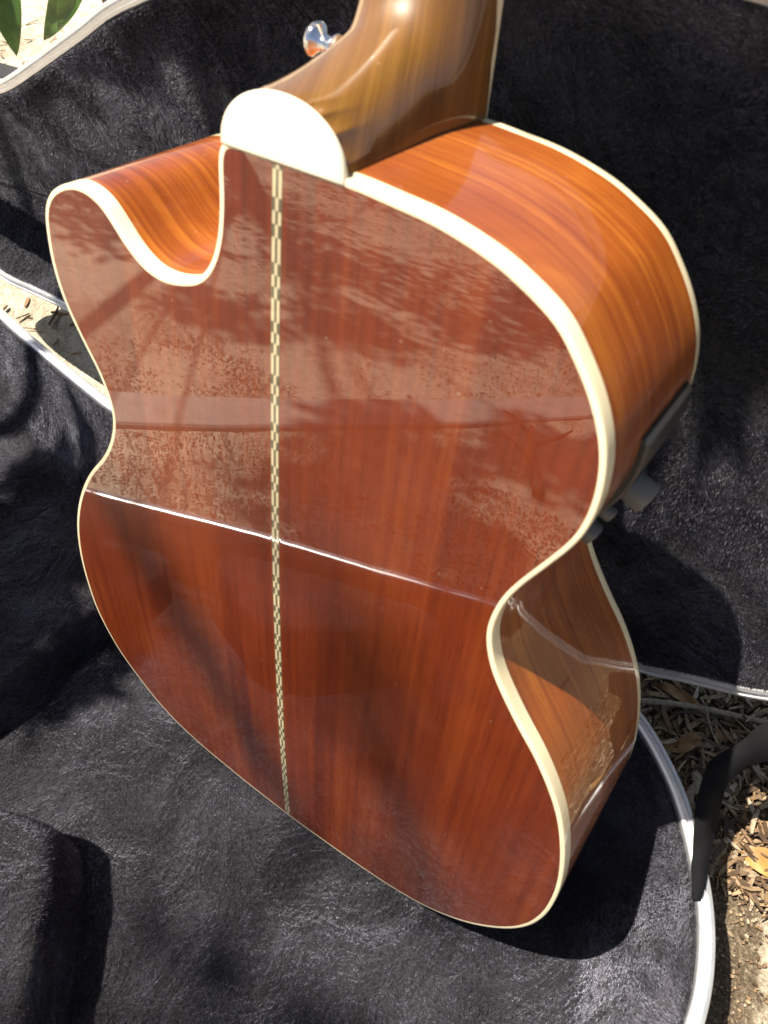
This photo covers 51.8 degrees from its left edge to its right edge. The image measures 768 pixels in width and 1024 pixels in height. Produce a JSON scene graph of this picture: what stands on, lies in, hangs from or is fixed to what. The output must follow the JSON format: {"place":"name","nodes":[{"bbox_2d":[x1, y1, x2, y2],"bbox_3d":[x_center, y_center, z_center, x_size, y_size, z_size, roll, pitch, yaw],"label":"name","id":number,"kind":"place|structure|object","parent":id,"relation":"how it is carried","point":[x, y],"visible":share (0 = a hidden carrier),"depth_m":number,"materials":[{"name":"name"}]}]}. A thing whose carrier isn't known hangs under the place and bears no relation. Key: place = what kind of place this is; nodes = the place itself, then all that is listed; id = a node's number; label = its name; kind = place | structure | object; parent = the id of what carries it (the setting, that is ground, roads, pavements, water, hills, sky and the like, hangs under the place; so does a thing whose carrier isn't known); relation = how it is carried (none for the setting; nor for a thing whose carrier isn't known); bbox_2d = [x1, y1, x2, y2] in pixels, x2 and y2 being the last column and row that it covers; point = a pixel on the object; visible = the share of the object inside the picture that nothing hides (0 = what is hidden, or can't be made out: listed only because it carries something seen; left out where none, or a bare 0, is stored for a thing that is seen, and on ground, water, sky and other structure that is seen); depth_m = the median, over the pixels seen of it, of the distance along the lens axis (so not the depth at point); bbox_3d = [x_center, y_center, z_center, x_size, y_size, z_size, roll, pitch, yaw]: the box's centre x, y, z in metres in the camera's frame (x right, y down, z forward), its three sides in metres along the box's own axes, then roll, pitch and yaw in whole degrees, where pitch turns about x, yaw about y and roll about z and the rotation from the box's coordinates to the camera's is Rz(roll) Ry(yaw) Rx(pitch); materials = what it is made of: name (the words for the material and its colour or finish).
{"place":"outdoors","nodes":[
{"label":"outdoors","id":0,"kind":"place"},
{"bbox_2d":[0,0,767,1023],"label":"ground","id":1,"kind":"structure","parent":0,"point":[70,342],"depth_m":0.72,"materials":[{"name":"soil"}]},
{"bbox_2d":[0,20,81,355],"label":"twig litter","id":2,"kind":"object","parent":1,"relation":"on","point":[55,312],"visible":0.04,"depth_m":1.09,"materials":[{"name":"brown plant"}]},
{"bbox_2d":[0,0,106,55],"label":"green shrub","id":3,"kind":"object","parent":1,"relation":"on","point":[59,15],"visible":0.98,"depth_m":1.38,"materials":[{"name":"green plant"}]},
{"bbox_2d":[0,0,767,1023],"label":"guitar case","id":4,"kind":"object","parent":1,"relation":"on","point":[158,864],"visible":0.6,"depth_m":0.57,"materials":[{"name":"black plush fabric"},{"name":"brushed aluminium"}]},
{"bbox_2d":[46,0,699,928],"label":"acoustic guitar","id":5,"kind":"object","parent":4,"relation":"on","point":[388,330],"visible":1,"depth_m":0.35,"materials":[{"name":"brown wood"}]},
{"bbox_2d":[639,672,767,919],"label":"bark mulch","id":6,"kind":"object","parent":1,"relation":"on","point":[725,873],"visible":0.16,"depth_m":0.70,"materials":[{"name":"brown wood"}]},
{"bbox_2d":[662,739,692,752],"bbox_3d":[0.262,0.210,0.709,0.032,0.010,0.013,8,64,-1],"label":"dead leaf","id":7,"kind":"object","parent":6,"relation":"on","point":[669,746],"visible":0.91,"depth_m":0.71,"materials":[{"name":"brown plant"}]},
{"bbox_2d":[660,682,706,714],"bbox_3d":[0.278,0.173,0.733,0.050,0.012,0.012,33,70,30],"label":"dead leaf","id":8,"kind":"object","parent":6,"relation":"on","point":[676,692],"visible":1,"depth_m":0.73,"materials":[{"name":"brown plant"}]},
{"bbox_2d":[677,732,701,752],"bbox_3d":[0.275,0.207,0.710,0.030,0.010,0.016,-22,38,-23],"label":"dead leaf","id":9,"kind":"object","parent":6,"relation":"on","point":[688,738],"visible":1,"depth_m":0.71,"materials":[{"name":"brown plant"}]},
{"bbox_2d":[685,771,701,804],"bbox_3d":[0.269,0.241,0.687,0.012,0.014,0.033,23,55,17],"label":"dead leaf","id":10,"kind":"object","parent":6,"relation":"on","point":[690,791],"visible":0.8,"depth_m":0.68,"materials":[{"name":"grey plant"}]},
{"bbox_2d":[641,698,767,723],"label":"jointed twig","id":11,"kind":"object","parent":6,"relation":"on","point":[686,705],"visible":0.77,"depth_m":0.72,"materials":[{"name":"wood"}]},
{"bbox_2d":[700,697,722,751],"bbox_3d":[0.295,0.194,0.712,0.005,0.011,0.054,-10,53,-8],"label":"dry stick","id":12,"kind":"object","parent":6,"relation":"on","point":[709,724],"visible":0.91,"depth_m":0.71,"materials":[{"name":"wood"}]},
{"bbox_2d":[741,847,767,876],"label":"dead leaf","id":13,"kind":"object","parent":6,"relation":"on","point":[761,865],"visible":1,"depth_m":0.65,"materials":[{"name":"orange plant"}]},
{"bbox_2d":[652,714,767,1023],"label":"gravel crumbs","id":14,"kind":"object","parent":1,"relation":"on","point":[726,1018],"visible":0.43,"depth_m":0.62,"materials":[{"name":"stone"}]}
]}

